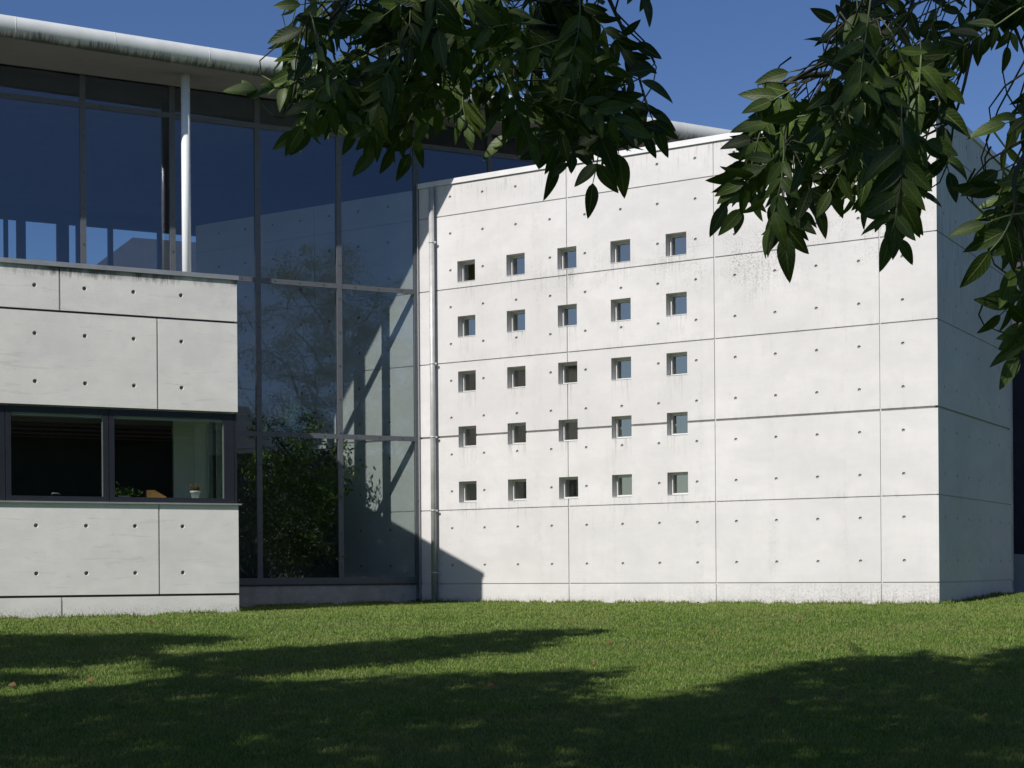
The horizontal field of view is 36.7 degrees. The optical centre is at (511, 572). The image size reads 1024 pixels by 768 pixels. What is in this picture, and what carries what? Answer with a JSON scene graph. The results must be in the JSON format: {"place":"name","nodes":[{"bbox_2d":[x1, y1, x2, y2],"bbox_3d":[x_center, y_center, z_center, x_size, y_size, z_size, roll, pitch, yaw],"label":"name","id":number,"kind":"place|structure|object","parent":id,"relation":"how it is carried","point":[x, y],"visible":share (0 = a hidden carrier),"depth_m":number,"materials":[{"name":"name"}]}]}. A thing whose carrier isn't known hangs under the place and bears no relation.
{"place":"outdoors","nodes":[
{"label":"outdoors","id":0,"kind":"place"},
{"bbox_2d":[146,490,165,497],"bbox_3d":[-7.941,-1.746,34.436,0.420,0.190,0.152,0,0,-26],"label":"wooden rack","id":1,"kind":"object","parent":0,"point":[151,493],"visible":0.78,"depth_m":34.37,"materials":[{"name":"brown wood"}]},
{"bbox_2d":[0,588,1023,767],"bbox_3d":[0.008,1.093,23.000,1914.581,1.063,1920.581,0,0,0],"label":"lawn","id":2,"kind":"structure","parent":0,"point":[506,693],"depth_m":17.95,"materials":[{"name":"plant"}]},
{"bbox_2d":[96,238,196,271],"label":"building","id":3,"kind":"structure","parent":2,"relation":"on","point":[137,252],"depth_m":66.16,"materials":[{"name":"glass"}]},
{"bbox_2d":[237,396,362,577],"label":"indoor tree","id":4,"kind":"object","parent":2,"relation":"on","point":[281,535],"visible":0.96,"depth_m":41.88,"materials":[{"name":"green plant"}]},
{"bbox_2d":[0,14,1013,618],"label":"concrete building","id":5,"kind":"structure","parent":2,"relation":"on","point":[504,376],"depth_m":38.76,"materials":[{"name":"concrete"}]},
{"bbox_2d":[0,405,4,500],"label":"ribbon window","id":6,"kind":"structure","parent":5,"relation":"in","point":[2,409],"depth_m":32.68,"materials":[{"name":"black glass"}]},
{"bbox_2d":[5,405,108,501],"bbox_3d":[-9.787,-2.551,33.226,2.156,2.031,0.116,0,0,-26],"label":"ribbon window","id":7,"kind":"structure","parent":5,"relation":"in","point":[10,410],"depth_m":33.20,"materials":[{"name":"black glass"}]},
{"bbox_2d":[115,486,142,496],"bbox_3d":[-8.569,-1.798,34.046,0.813,0.445,0.360,0,0,0],"label":"planter","id":8,"kind":"object","parent":5,"relation":"on","point":[123,492],"visible":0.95,"depth_m":34.02,"materials":[{"name":"green plant"}]},
{"bbox_2d":[108,409,233,502],"bbox_3d":[-7.552,-2.568,34.294,2.775,2.031,0.116,0,0,-26],"label":"ribbon window","id":9,"kind":"structure","parent":5,"relation":"in","point":[227,420],"depth_m":34.37,"materials":[{"name":"black glass"}]},
{"bbox_2d":[189,484,200,497],"bbox_3d":[-7.133,-1.837,34.724,0.251,0.360,0.235,0,0,32],"label":"potted plant","id":10,"kind":"object","parent":5,"relation":"on","point":[195,492],"visible":1,"depth_m":34.65,"materials":[{"name":"ceramic"}]},
{"bbox_2d":[458,371,475,392],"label":"window","id":11,"kind":"structure","parent":5,"relation":"in","point":[468,378],"depth_m":41.91,"materials":[{"name":"glass"}]},
{"bbox_2d":[459,481,476,502],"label":"window","id":12,"kind":"structure","parent":5,"relation":"in","point":[469,488],"depth_m":41.91,"materials":[{"name":"glass"}]},
{"bbox_2d":[461,261,474,281],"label":"window","id":13,"kind":"structure","parent":5,"relation":"in","point":[468,268],"depth_m":41.90,"materials":[{"name":"glass"}]},
{"bbox_2d":[459,426,477,447],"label":"window","id":14,"kind":"structure","parent":5,"relation":"in","point":[469,433],"depth_m":41.91,"materials":[{"name":"glass"}]},
{"bbox_2d":[462,316,474,336],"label":"window","id":15,"kind":"structure","parent":5,"relation":"in","point":[468,323],"depth_m":41.91,"materials":[{"name":"glass"}]},
{"bbox_2d":[507,367,525,388],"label":"window","id":16,"kind":"structure","parent":5,"relation":"in","point":[518,375],"depth_m":41.10,"materials":[{"name":"glass"}]},
{"bbox_2d":[508,479,525,500],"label":"window","id":17,"kind":"structure","parent":5,"relation":"in","point":[518,486],"depth_m":41.10,"materials":[{"name":"glass"}]},
{"bbox_2d":[508,423,526,444],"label":"window","id":18,"kind":"structure","parent":5,"relation":"in","point":[519,431],"depth_m":41.09,"materials":[{"name":"glass"}]},
{"bbox_2d":[510,255,524,275],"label":"window","id":19,"kind":"structure","parent":5,"relation":"in","point":[517,263],"depth_m":41.11,"materials":[{"name":"glass"}]},
{"bbox_2d":[511,311,524,331],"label":"window","id":20,"kind":"structure","parent":5,"relation":"in","point":[517,318],"depth_m":41.11,"materials":[{"name":"glass"}]},
{"bbox_2d":[558,362,576,384],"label":"window","id":21,"kind":"structure","parent":5,"relation":"in","point":[569,370],"depth_m":40.31,"materials":[{"name":"glass"}]},
{"bbox_2d":[558,248,576,269],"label":"window","id":22,"kind":"structure","parent":5,"relation":"in","point":[568,256],"depth_m":40.31,"materials":[{"name":"glass"}]},
{"bbox_2d":[559,420,578,441],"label":"window","id":23,"kind":"structure","parent":5,"relation":"in","point":[570,427],"depth_m":40.30,"materials":[{"name":"glass"}]},
{"bbox_2d":[562,305,576,326],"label":"window","id":24,"kind":"structure","parent":5,"relation":"in","point":[569,313],"depth_m":40.31,"materials":[{"name":"glass"}]},
{"bbox_2d":[563,477,577,498],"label":"window","id":25,"kind":"structure","parent":5,"relation":"in","point":[570,484],"depth_m":40.31,"materials":[{"name":"glass"}]},
{"bbox_2d":[610,241,629,263],"bbox_3d":[2.828,-8.176,39.357,0.565,0.569,0.310,0,0,31],"label":"window","id":26,"kind":"structure","parent":5,"relation":"in","point":[621,250],"depth_m":39.51,"materials":[{"name":"glass"}]},
{"bbox_2d":[611,299,630,321],"bbox_3d":[2.838,-6.686,39.357,0.565,0.569,0.310,0,0,31],"label":"window","id":27,"kind":"structure","parent":5,"relation":"in","point":[622,307],"depth_m":39.49,"materials":[{"name":"glass"}]},
{"bbox_2d":[612,416,632,438],"bbox_3d":[2.860,-3.706,39.357,0.565,0.569,0.310,0,0,31],"label":"window","id":28,"kind":"structure","parent":5,"relation":"in","point":[623,425],"depth_m":39.51,"materials":[{"name":"glass"}]},
{"bbox_2d":[615,358,630,379],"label":"window","id":29,"kind":"structure","parent":5,"relation":"in","point":[622,366],"depth_m":39.50,"materials":[{"name":"glass"}]},
{"bbox_2d":[616,475,631,496],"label":"window","id":30,"kind":"structure","parent":5,"relation":"in","point":[623,482],"depth_m":39.51,"materials":[{"name":"glass"}]},
{"bbox_2d":[666,234,685,256],"bbox_3d":[4.157,-8.186,38.559,0.565,0.569,0.310,0,0,31],"label":"window","id":31,"kind":"structure","parent":5,"relation":"in","point":[677,243],"depth_m":38.70,"materials":[{"name":"glass"}]},
{"bbox_2d":[667,353,686,375],"bbox_3d":[4.179,-5.206,38.559,0.565,0.569,0.310,0,0,31],"label":"window","id":32,"kind":"structure","parent":5,"relation":"in","point":[678,362],"depth_m":38.70,"materials":[{"name":"glass"}]},
{"bbox_2d":[667,413,688,435],"bbox_3d":[4.190,-3.716,38.559,0.565,0.569,0.310,0,0,31],"label":"window","id":33,"kind":"structure","parent":5,"relation":"in","point":[679,421],"depth_m":38.70,"materials":[{"name":"glass"}]},
{"bbox_2d":[670,293,686,315],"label":"window","id":34,"kind":"structure","parent":5,"relation":"in","point":[678,302],"depth_m":38.70,"materials":[{"name":"glass"}]},
{"bbox_2d":[671,472,687,494],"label":"window","id":35,"kind":"structure","parent":5,"relation":"in","point":[679,481],"depth_m":38.70,"materials":[{"name":"glass"}]},
{"bbox_2d":[223,0,1023,389],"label":"ash tree","id":36,"kind":"object","parent":2,"relation":"on","point":[871,118],"visible":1,"depth_m":3.81,"materials":[{"name":"green plant"}]},
{"bbox_2d":[769,696,779,701],"bbox_3d":[2.852,1.368,16.742,0.132,0.052,0.073,0,0,0],"label":"fallen leaf","id":37,"kind":"object","parent":2,"relation":"on","point":[772,698],"visible":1,"depth_m":16.76,"materials":[{"name":"brown plant"}]},
{"bbox_2d":[1012,253,1023,554],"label":"dark building","id":38,"kind":"structure","parent":2,"relation":"on","point":[1018,447],"depth_m":46.06,"materials":[{"name":"stone"}]},
{"bbox_2d":[1014,554,1023,592],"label":"wall","id":39,"kind":"structure","parent":2,"relation":"on","point":[1018,573],"depth_m":42.37,"materials":[{"name":"grey concrete"}]},
{"bbox_2d":[0,0,1023,264],"label":"sky","id":40,"kind":"structure","parent":0,"point":[712,52],"materials":[{"name":"blue"}]}
]}

